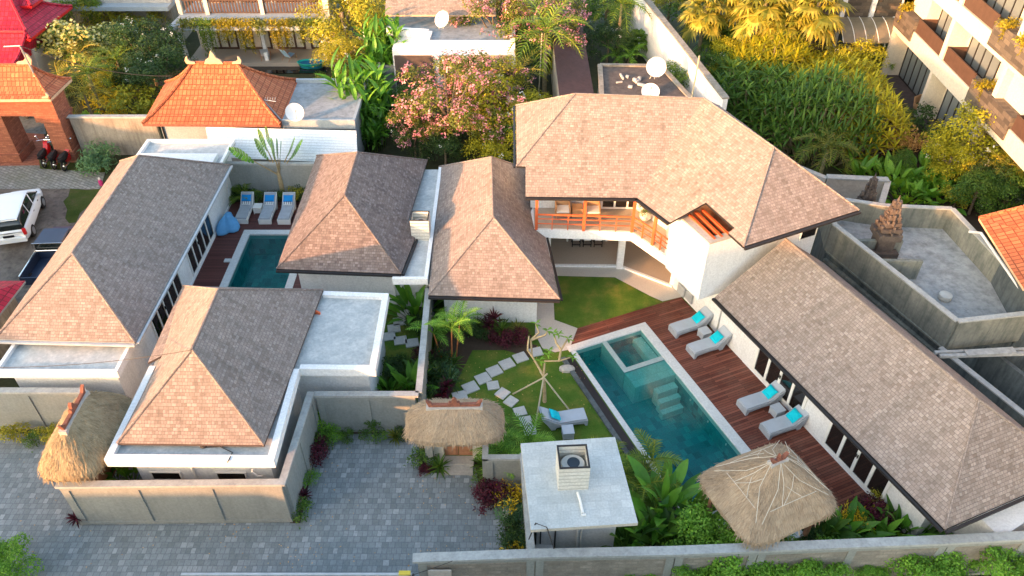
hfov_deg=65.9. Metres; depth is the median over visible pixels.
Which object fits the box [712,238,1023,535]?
villa
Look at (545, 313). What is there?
side path
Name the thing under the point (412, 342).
stepping stone
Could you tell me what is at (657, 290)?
garden path
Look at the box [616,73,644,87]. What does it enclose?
roof debris
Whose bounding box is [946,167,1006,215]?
broadleaf tree
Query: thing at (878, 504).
garden shrub
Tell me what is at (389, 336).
stepping stone
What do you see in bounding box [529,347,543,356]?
stepping stone
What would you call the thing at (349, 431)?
garden shrub
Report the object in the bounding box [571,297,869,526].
pool deck
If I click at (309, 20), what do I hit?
hanging vine
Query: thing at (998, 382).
concrete shed
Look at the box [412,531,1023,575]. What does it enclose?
boundary wall
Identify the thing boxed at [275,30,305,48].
door
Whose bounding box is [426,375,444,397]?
garden shrub
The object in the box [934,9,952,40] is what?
sliding door
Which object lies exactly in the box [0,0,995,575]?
ground
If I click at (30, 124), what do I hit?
gate lane
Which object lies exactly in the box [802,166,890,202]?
stone wall
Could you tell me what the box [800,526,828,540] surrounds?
garden shrub
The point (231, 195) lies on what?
palm
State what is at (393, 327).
stepping stone
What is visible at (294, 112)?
satellite dish
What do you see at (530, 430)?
stepping stone
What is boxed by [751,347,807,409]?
sliding door
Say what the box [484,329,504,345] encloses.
garden shrub
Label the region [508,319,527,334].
spiky plant
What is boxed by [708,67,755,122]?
strap leaf shrub
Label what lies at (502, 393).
stepping stone
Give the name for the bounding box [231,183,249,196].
spiky plant
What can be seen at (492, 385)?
stepping stone
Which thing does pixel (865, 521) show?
garden shrub
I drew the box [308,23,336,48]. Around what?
door
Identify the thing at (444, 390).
cordyline
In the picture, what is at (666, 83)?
neighbour house
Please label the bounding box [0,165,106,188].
village lane
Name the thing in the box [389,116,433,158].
broadleaf tree
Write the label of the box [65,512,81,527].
cordyline
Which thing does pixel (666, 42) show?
long white wall
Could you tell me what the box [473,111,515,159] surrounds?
broadleaf tree
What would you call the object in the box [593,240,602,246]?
dining chair
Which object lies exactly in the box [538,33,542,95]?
bamboo pole
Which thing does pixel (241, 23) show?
hanging vine
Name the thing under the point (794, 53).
strap leaf shrub
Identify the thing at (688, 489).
banana plant
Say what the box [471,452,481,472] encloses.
spiky plant
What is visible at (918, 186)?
broadleaf plant
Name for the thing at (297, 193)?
garden shrub
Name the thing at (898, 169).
broadleaf plant
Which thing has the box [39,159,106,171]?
verge grass
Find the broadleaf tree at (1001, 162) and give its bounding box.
[973,146,1023,187]
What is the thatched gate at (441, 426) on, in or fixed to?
on the driveway paving at (374, 524)
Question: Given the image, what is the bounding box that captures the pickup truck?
[18,226,73,284]
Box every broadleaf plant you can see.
[81,109,106,113]
[102,467,135,479]
[106,467,139,479]
[376,367,414,390]
[386,358,438,400]
[402,351,440,388]
[601,513,676,546]
[624,495,700,546]
[629,497,717,545]
[653,492,732,545]
[654,486,716,540]
[798,505,865,540]
[824,496,896,538]
[830,148,884,175]
[844,500,915,537]
[846,155,899,189]
[853,150,939,203]
[865,494,935,536]
[879,147,970,202]
[885,173,947,205]
[893,519,953,536]
[909,171,977,215]
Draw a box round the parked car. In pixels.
[0,188,45,244]
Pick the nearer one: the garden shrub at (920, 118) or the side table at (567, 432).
the side table at (567, 432)
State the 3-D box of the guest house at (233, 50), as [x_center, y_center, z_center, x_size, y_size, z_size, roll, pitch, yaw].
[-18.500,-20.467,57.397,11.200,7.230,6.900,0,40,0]
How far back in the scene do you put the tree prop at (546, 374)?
32.62 m
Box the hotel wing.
[777,0,904,58]
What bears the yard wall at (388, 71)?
on the ground at (386, 148)
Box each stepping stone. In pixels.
[384,331,394,340]
[387,324,400,332]
[393,317,405,325]
[394,335,406,345]
[397,309,409,316]
[405,338,418,347]
[452,390,467,398]
[461,380,479,394]
[474,372,491,384]
[485,364,503,377]
[486,380,499,390]
[494,387,510,399]
[498,357,515,370]
[503,395,518,407]
[512,351,528,363]
[513,406,526,416]
[518,415,532,425]
[523,425,536,434]
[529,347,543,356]
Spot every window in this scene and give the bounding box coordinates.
[149,471,183,479]
[215,472,247,478]
[799,228,817,240]
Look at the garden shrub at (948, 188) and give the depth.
43.55 m
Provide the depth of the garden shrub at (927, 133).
48.65 m
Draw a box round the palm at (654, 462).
[587,428,683,508]
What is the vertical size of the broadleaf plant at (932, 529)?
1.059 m
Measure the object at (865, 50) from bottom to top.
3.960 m
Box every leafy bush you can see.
[0,531,44,575]
[662,498,765,575]
[662,542,723,575]
[718,525,787,575]
[764,533,825,575]
[788,535,856,575]
[853,565,893,575]
[883,535,970,575]
[967,545,1023,575]
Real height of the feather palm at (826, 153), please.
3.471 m
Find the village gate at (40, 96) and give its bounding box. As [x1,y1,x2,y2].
[0,52,83,162]
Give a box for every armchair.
[555,201,570,218]
[586,201,600,219]
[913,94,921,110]
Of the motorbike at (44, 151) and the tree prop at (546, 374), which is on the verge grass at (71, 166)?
the motorbike at (44, 151)
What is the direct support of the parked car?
on the dirt yard at (14, 258)
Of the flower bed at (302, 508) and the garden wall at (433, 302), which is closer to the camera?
the flower bed at (302, 508)
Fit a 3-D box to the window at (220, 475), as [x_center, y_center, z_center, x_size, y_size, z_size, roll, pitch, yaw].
[-10.050,6.765,28.357,1.100,0.500,0.050,0,40,0]
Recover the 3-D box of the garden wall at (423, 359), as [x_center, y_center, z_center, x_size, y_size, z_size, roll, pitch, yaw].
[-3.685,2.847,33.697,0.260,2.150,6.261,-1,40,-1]
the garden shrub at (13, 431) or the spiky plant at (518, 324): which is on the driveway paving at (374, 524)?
the garden shrub at (13, 431)
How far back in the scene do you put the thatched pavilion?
25.66 m
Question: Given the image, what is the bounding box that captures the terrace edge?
[552,264,672,287]
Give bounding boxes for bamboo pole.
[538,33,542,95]
[691,55,699,96]
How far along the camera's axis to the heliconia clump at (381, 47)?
53.15 m
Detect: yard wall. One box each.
[66,114,161,154]
[226,161,313,195]
[377,62,395,144]
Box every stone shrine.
[856,172,878,201]
[870,195,902,258]
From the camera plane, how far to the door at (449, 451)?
30.55 m
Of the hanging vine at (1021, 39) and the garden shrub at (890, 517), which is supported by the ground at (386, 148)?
the garden shrub at (890, 517)
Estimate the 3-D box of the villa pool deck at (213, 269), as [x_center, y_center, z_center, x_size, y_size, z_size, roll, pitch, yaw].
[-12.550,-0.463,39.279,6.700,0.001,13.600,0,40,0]
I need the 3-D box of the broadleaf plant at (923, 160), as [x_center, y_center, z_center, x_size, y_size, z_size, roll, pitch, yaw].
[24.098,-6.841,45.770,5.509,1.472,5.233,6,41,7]
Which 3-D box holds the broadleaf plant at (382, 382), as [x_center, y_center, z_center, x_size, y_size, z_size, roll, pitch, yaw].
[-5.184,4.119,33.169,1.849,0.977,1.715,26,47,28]
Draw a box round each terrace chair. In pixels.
[259,49,270,60]
[279,49,296,60]
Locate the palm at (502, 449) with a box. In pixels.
[470,412,556,481]
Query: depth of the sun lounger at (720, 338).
35.15 m
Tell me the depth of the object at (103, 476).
29.56 m
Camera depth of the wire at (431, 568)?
24.85 m
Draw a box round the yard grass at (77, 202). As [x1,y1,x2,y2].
[63,189,99,222]
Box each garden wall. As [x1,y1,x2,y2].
[415,288,432,401]
[427,258,435,317]
[482,444,520,487]
[520,453,534,548]
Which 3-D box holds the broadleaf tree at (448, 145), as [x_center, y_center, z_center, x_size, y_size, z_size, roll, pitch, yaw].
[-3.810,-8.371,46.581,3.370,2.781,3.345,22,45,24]
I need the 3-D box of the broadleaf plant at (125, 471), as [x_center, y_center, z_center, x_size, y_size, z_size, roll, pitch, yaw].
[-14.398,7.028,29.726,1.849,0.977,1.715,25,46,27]
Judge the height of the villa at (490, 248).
4.899 m
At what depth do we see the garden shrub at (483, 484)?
29.12 m
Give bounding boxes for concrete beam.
[933,347,1023,357]
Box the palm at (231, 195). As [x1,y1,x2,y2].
[228,183,262,205]
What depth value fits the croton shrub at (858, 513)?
28.26 m
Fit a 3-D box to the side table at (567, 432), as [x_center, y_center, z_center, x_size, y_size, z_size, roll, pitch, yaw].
[2.226,5.774,31.570,0.470,0.425,0.470,-4,40,-4]
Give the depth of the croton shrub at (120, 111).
50.65 m
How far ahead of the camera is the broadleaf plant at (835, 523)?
27.80 m
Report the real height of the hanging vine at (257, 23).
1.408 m
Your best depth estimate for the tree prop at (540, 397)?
32.16 m
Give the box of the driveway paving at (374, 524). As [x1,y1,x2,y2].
[0,432,522,575]
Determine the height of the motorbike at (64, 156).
1.507 m
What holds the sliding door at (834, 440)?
in the villa at (919, 433)
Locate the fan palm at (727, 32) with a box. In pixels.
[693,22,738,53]
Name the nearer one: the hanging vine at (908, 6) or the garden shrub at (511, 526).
the garden shrub at (511, 526)
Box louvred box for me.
[410,211,430,240]
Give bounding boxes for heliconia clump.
[316,45,406,131]
[351,7,408,75]
[359,99,394,152]
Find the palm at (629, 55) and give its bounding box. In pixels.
[600,38,647,63]
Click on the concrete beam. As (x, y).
(992, 352)
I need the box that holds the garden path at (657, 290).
[552,267,681,300]
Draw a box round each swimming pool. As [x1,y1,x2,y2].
[219,230,296,287]
[561,322,750,533]
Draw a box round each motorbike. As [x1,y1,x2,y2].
[34,134,52,167]
[45,136,58,169]
[57,137,71,171]
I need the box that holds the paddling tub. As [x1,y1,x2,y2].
[297,59,323,68]
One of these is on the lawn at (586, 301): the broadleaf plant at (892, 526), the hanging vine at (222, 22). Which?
the broadleaf plant at (892, 526)
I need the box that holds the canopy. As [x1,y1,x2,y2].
[827,16,894,50]
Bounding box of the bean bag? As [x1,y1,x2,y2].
[216,212,239,235]
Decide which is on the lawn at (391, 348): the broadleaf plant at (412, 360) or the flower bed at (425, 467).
the broadleaf plant at (412, 360)
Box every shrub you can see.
[0,421,31,442]
[20,428,42,452]
[33,422,56,444]
[73,138,120,176]
[78,83,132,113]
[99,81,162,113]
[101,109,131,113]
[133,98,151,113]
[231,190,242,201]
[249,187,263,202]
[271,188,283,202]
[286,186,304,199]
[291,184,305,200]
[291,496,314,528]
[302,468,322,488]
[309,443,329,469]
[313,70,324,77]
[314,425,335,449]
[314,432,329,452]
[317,409,335,434]
[326,424,343,443]
[339,426,354,444]
[357,420,389,443]
[380,354,405,381]
[390,351,410,368]
[394,425,409,441]
[401,312,432,336]
[403,444,436,468]
[408,344,435,359]
[417,462,431,477]
[418,344,455,368]
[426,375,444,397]
[431,360,461,383]
[451,313,483,337]
[468,466,485,486]
[470,475,494,502]
[472,477,516,515]
[474,328,493,341]
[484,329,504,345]
[492,478,521,514]
[493,491,522,527]
[495,526,525,549]
[496,327,517,349]
[496,513,535,548]
[499,536,523,549]
[501,506,511,521]
[509,326,531,346]
[639,205,650,215]
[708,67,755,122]
[712,53,812,140]
[714,27,823,103]
[727,68,859,162]
[757,57,889,170]
[758,58,880,142]
[781,50,838,75]
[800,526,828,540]
[802,70,916,159]
[809,50,895,93]
[838,500,876,531]
[848,491,890,527]
[855,513,875,537]
[865,487,886,507]
[868,122,920,154]
[869,510,895,528]
[888,101,938,135]
[897,131,950,158]
[913,124,960,150]
[936,183,974,209]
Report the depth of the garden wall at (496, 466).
29.05 m
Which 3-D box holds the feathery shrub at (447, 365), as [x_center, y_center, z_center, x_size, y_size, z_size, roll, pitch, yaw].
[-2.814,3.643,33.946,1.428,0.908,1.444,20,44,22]
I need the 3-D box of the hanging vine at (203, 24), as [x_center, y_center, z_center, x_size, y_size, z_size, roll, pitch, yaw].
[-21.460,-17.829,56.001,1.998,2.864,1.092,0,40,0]
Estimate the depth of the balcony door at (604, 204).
38.29 m
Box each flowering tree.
[34,16,119,84]
[86,22,144,69]
[385,98,446,158]
[392,48,501,151]
[431,56,496,101]
[440,79,528,156]
[449,0,548,46]
[450,54,535,113]
[495,0,591,74]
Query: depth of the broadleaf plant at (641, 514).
27.64 m
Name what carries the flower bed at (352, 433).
on the ground at (386, 148)
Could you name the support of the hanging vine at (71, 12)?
hanging from the guest house at (140, 7)
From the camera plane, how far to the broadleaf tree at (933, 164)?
45.85 m
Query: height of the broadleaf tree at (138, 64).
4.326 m
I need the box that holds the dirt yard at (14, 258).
[0,189,90,303]
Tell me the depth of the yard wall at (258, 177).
43.90 m
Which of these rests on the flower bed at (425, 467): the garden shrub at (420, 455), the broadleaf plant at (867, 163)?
the garden shrub at (420, 455)
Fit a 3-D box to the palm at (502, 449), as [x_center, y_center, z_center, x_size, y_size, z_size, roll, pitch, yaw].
[0.024,6.124,30.415,3.658,1.596,3.040,-4,40,-5]
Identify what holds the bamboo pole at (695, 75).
on the neighbour house at (666, 83)
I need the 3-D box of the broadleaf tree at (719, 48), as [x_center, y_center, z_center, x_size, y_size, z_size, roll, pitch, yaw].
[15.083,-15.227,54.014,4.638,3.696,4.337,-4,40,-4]
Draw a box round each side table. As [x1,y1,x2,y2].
[252,203,262,213]
[561,424,574,439]
[697,326,711,338]
[768,402,785,417]
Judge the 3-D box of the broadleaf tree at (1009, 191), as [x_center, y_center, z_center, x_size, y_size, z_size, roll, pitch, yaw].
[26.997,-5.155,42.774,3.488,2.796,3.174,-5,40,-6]
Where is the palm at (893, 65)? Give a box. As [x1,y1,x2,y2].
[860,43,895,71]
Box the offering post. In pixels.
[98,177,102,185]
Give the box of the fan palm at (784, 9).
[757,1,812,51]
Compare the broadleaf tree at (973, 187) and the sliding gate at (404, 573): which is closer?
the sliding gate at (404, 573)
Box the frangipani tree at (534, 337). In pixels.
[527,319,577,402]
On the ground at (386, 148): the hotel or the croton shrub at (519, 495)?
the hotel
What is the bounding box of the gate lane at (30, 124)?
[19,116,45,133]
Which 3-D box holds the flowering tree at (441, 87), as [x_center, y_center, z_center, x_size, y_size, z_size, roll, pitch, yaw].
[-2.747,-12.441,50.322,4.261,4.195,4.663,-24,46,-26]
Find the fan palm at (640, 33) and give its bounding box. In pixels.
[624,28,647,58]
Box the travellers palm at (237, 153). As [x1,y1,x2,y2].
[228,126,302,191]
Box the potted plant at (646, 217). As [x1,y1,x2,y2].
[640,210,651,220]
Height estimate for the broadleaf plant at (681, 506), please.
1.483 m
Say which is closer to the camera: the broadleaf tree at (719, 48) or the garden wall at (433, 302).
the garden wall at (433, 302)
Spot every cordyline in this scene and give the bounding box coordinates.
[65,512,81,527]
[299,486,312,499]
[434,376,454,398]
[480,307,505,334]
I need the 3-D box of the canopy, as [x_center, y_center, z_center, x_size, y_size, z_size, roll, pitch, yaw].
[25.260,-17.372,56.694,4.210,3.350,2.419,0,40,0]
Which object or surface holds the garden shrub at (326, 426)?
on the flower bed at (352, 433)
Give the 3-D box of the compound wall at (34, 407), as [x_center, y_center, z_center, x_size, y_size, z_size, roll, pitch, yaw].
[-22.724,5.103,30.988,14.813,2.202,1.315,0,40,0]
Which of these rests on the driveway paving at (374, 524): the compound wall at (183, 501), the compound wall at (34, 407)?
the compound wall at (183, 501)
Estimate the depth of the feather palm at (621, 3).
55.15 m
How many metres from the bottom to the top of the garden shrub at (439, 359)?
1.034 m
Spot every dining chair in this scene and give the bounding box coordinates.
[571,239,580,246]
[582,239,591,246]
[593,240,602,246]
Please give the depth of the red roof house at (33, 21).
51.88 m
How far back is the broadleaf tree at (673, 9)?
61.83 m
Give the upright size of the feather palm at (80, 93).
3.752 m
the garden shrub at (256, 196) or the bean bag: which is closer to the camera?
the bean bag
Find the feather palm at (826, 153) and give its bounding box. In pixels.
[791,123,861,174]
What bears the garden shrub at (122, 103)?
on the ground at (386, 148)
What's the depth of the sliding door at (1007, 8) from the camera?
44.00 m
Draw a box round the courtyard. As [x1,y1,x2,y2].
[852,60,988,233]
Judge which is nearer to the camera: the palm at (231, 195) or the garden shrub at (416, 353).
the garden shrub at (416, 353)
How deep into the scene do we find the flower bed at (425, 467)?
30.50 m
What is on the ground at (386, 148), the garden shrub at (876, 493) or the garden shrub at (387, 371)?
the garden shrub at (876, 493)
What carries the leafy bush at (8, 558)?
on the driveway paving at (374, 524)
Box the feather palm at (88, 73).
[54,51,121,113]
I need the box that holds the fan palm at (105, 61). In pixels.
[96,45,124,71]
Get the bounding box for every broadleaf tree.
[74,0,136,30]
[76,62,132,99]
[95,14,190,85]
[102,62,159,104]
[117,43,198,95]
[118,11,169,31]
[293,0,385,64]
[309,33,368,77]
[339,0,385,37]
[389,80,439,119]
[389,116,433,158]
[417,125,472,164]
[444,67,496,110]
[448,54,541,135]
[460,108,515,162]
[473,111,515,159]
[489,14,553,71]
[501,85,551,116]
[538,52,551,73]
[579,0,634,34]
[583,14,636,62]
[652,0,701,20]
[661,0,707,22]
[666,60,689,88]
[695,49,737,70]
[705,34,773,71]
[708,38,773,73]
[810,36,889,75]
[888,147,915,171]
[918,130,982,184]
[921,140,969,173]
[925,100,1016,174]
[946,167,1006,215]
[964,156,1023,205]
[973,146,1023,187]
[984,164,1023,210]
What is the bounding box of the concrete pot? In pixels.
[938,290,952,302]
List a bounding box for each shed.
[521,437,637,548]
[936,346,1023,426]
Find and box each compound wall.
[0,387,86,428]
[54,391,320,524]
[313,391,418,431]
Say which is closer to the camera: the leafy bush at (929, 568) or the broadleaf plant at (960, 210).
the leafy bush at (929, 568)
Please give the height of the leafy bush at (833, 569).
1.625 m
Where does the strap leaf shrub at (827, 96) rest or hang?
on the ground at (386, 148)
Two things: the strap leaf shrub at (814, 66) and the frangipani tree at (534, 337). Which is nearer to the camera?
the frangipani tree at (534, 337)
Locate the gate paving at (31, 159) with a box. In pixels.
[0,133,47,165]
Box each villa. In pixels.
[0,139,235,401]
[104,285,389,479]
[276,151,440,306]
[428,156,562,321]
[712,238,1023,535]
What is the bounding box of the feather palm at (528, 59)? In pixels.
[493,49,548,96]
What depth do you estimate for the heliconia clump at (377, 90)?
47.40 m
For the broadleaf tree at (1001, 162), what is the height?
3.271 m
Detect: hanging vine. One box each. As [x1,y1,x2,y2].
[52,0,77,24]
[74,0,102,23]
[175,16,200,31]
[192,16,218,56]
[207,17,237,43]
[230,17,255,53]
[250,16,270,36]
[263,16,293,50]
[286,16,312,44]
[305,18,330,46]
[896,1,915,18]
[971,78,997,100]
[994,17,1022,41]
[1011,31,1023,55]
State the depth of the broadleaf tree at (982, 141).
44.19 m
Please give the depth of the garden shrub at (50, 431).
31.23 m
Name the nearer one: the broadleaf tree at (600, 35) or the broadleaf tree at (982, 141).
the broadleaf tree at (982, 141)
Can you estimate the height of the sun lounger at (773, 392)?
0.855 m
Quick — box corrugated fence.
[206,127,356,161]
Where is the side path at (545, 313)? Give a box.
[535,303,576,351]
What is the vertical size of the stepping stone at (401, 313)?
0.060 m
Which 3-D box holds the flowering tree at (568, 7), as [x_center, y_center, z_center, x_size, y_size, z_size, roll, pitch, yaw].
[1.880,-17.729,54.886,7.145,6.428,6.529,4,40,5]
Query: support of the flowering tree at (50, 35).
on the ground at (386, 148)
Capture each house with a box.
[0,0,76,76]
[0,30,45,62]
[0,281,25,360]
[19,0,50,7]
[50,0,191,45]
[141,50,367,161]
[168,0,342,73]
[385,0,514,103]
[513,93,860,331]
[548,0,593,96]
[598,63,690,96]
[968,205,1023,371]
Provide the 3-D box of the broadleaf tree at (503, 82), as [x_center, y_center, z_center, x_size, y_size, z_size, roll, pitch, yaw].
[-0.736,-10.914,47.916,5.886,5.016,6.294,-16,43,-18]
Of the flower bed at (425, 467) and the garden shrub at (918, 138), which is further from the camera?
the garden shrub at (918, 138)
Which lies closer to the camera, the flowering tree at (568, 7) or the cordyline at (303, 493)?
the cordyline at (303, 493)
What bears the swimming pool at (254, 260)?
in the villa pool deck at (213, 269)
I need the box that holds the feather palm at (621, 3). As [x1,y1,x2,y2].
[590,0,651,62]
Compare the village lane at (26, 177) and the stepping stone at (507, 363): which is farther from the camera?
the village lane at (26, 177)
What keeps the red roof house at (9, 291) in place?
on the ground at (386, 148)
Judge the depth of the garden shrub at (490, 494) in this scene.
28.80 m
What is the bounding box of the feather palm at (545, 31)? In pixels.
[503,0,592,96]
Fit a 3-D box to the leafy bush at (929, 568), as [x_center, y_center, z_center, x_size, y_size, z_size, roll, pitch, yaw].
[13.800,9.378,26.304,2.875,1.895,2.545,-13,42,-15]
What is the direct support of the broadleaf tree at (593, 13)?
on the ground at (386, 148)
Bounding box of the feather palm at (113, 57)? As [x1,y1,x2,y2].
[92,39,137,100]
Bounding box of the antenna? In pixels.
[264,97,281,120]
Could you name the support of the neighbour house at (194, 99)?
on the ground at (386, 148)
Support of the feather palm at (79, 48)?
on the ground at (386, 148)
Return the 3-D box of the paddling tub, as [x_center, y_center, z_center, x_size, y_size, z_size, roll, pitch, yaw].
[-14.644,-16.342,57.745,2.100,0.420,1.050,0,40,0]
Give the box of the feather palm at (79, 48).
[41,32,111,97]
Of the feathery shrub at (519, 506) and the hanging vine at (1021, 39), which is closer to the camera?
the feathery shrub at (519, 506)
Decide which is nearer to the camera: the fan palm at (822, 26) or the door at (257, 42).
the fan palm at (822, 26)
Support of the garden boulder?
on the lawn at (586, 301)
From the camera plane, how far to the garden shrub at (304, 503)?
28.65 m
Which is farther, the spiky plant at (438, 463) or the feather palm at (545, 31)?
the feather palm at (545, 31)
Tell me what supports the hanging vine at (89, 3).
hanging from the guest house at (140, 7)
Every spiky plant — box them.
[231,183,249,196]
[386,425,404,445]
[424,452,451,481]
[427,361,465,392]
[443,350,466,373]
[467,314,484,335]
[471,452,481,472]
[490,317,513,336]
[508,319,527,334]
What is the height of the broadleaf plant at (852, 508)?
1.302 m
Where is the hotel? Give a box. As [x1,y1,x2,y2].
[880,0,1023,212]
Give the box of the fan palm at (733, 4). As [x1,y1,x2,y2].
[703,0,754,37]
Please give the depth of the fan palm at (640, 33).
57.85 m
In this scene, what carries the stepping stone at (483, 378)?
on the lawn at (586, 301)
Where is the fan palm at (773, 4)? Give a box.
[768,0,828,18]
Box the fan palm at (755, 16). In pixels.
[730,0,800,46]
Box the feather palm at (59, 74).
[49,56,80,113]
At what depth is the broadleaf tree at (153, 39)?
53.21 m
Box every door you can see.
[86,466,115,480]
[151,272,182,340]
[186,214,214,276]
[209,30,239,48]
[242,30,272,48]
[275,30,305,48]
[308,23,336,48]
[444,446,458,454]
[458,446,472,454]
[601,201,636,208]
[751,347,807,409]
[822,421,891,498]
[834,30,887,54]
[898,47,929,95]
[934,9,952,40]
[935,89,976,149]
[963,36,1000,83]
[986,0,1023,23]
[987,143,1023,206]
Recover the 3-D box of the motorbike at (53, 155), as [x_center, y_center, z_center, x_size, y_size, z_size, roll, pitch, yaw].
[-27.297,-8.120,47.197,0.876,1.507,2.232,-5,40,-6]
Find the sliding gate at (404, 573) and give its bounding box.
[181,571,413,575]
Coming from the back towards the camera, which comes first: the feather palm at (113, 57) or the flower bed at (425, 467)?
the feather palm at (113, 57)
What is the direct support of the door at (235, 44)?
in the guest house at (233, 50)
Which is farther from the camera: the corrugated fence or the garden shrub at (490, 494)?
the corrugated fence
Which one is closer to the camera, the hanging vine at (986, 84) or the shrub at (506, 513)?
the shrub at (506, 513)
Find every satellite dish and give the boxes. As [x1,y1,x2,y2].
[285,103,303,121]
[435,11,448,28]
[641,83,659,95]
[646,57,665,78]
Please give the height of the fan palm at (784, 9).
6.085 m
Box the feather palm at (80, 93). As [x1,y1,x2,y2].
[65,68,111,113]
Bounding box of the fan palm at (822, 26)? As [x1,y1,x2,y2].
[785,0,856,51]
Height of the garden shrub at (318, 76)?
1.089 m
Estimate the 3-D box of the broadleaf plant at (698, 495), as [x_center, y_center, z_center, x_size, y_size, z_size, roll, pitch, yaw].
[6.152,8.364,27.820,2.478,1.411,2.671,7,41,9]
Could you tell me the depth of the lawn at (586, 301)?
34.55 m
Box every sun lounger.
[235,192,253,223]
[258,192,277,223]
[277,192,295,224]
[538,406,587,430]
[668,306,713,338]
[685,325,732,358]
[736,380,785,415]
[759,404,808,439]
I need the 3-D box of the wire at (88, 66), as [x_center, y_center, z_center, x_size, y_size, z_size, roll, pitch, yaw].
[-23.709,-13.001,45.366,7.334,2.737,0.040,-10,41,-12]
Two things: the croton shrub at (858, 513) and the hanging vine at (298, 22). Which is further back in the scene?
the hanging vine at (298, 22)
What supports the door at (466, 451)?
in the thatched gate at (441, 426)
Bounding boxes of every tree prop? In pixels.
[513,373,547,394]
[536,378,543,417]
[539,371,569,409]
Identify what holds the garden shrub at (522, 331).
on the lawn at (586, 301)
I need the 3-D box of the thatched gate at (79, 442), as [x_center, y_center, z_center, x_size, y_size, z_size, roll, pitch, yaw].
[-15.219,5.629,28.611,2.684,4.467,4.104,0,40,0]
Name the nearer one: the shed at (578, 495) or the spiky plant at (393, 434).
the shed at (578, 495)
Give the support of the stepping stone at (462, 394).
on the lawn at (586, 301)
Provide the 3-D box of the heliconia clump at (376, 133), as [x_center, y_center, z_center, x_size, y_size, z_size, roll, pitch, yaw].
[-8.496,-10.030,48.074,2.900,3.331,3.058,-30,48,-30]
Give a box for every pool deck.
[192,202,300,287]
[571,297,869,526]
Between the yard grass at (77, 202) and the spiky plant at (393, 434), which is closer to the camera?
the spiky plant at (393, 434)
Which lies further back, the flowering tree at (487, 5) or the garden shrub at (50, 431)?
the flowering tree at (487, 5)
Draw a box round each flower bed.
[236,197,298,201]
[290,466,312,522]
[325,432,384,434]
[419,446,441,472]
[431,330,536,399]
[474,453,518,549]
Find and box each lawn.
[379,310,437,402]
[427,276,864,546]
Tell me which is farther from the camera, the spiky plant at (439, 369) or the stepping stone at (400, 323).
the stepping stone at (400, 323)
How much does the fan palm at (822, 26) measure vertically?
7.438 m
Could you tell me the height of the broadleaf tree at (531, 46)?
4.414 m
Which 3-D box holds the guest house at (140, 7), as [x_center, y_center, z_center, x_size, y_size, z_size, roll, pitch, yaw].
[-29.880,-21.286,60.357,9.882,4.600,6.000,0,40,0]
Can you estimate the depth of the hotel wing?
56.61 m
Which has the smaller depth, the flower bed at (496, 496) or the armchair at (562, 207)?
the flower bed at (496, 496)
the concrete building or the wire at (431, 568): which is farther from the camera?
the concrete building
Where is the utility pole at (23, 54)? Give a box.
[4,45,34,76]
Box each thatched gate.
[37,384,131,485]
[402,397,507,474]
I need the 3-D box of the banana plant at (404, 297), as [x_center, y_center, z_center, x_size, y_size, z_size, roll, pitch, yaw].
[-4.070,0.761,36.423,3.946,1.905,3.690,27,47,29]
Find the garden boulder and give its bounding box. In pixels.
[559,364,574,372]
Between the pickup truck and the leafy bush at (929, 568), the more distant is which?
the pickup truck
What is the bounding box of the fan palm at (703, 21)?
[677,0,733,55]
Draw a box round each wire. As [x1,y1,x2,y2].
[0,350,189,367]
[21,46,153,75]
[410,561,451,575]
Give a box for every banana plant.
[384,285,454,329]
[627,455,703,545]
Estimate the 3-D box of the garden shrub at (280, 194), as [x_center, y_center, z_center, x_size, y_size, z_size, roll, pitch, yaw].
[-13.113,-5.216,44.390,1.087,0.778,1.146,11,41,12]
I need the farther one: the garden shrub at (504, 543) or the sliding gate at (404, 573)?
the garden shrub at (504, 543)
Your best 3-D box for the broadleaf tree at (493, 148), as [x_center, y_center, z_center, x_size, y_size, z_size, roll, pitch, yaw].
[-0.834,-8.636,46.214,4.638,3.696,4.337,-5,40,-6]
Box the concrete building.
[811,198,1023,368]
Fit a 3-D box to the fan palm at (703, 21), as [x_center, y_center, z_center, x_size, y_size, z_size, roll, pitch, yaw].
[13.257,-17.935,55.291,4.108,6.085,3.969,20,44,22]
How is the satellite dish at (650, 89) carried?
on the neighbour house at (666, 83)
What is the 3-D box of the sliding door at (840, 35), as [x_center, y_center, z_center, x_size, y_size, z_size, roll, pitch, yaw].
[25.735,-18.042,58.068,4.300,2.400,0.050,0,40,0]
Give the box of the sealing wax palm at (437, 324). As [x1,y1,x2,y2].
[405,300,483,356]
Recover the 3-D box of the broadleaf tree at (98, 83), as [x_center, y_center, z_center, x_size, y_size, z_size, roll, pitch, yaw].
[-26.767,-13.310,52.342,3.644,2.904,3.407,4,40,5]
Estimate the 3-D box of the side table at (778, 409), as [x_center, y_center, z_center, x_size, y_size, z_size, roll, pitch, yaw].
[10.869,5.054,32.422,0.470,0.425,0.470,-16,43,-18]
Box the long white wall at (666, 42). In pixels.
[630,0,728,109]
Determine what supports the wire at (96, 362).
attached to the villa at (224, 397)
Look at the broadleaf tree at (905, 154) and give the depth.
45.82 m
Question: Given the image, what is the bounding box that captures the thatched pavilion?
[696,440,838,550]
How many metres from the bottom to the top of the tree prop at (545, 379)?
1.721 m
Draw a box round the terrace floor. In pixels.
[550,238,670,282]
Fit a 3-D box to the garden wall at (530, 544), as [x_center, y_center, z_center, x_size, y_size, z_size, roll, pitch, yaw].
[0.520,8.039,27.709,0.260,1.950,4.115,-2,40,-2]
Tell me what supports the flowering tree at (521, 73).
on the ground at (386, 148)

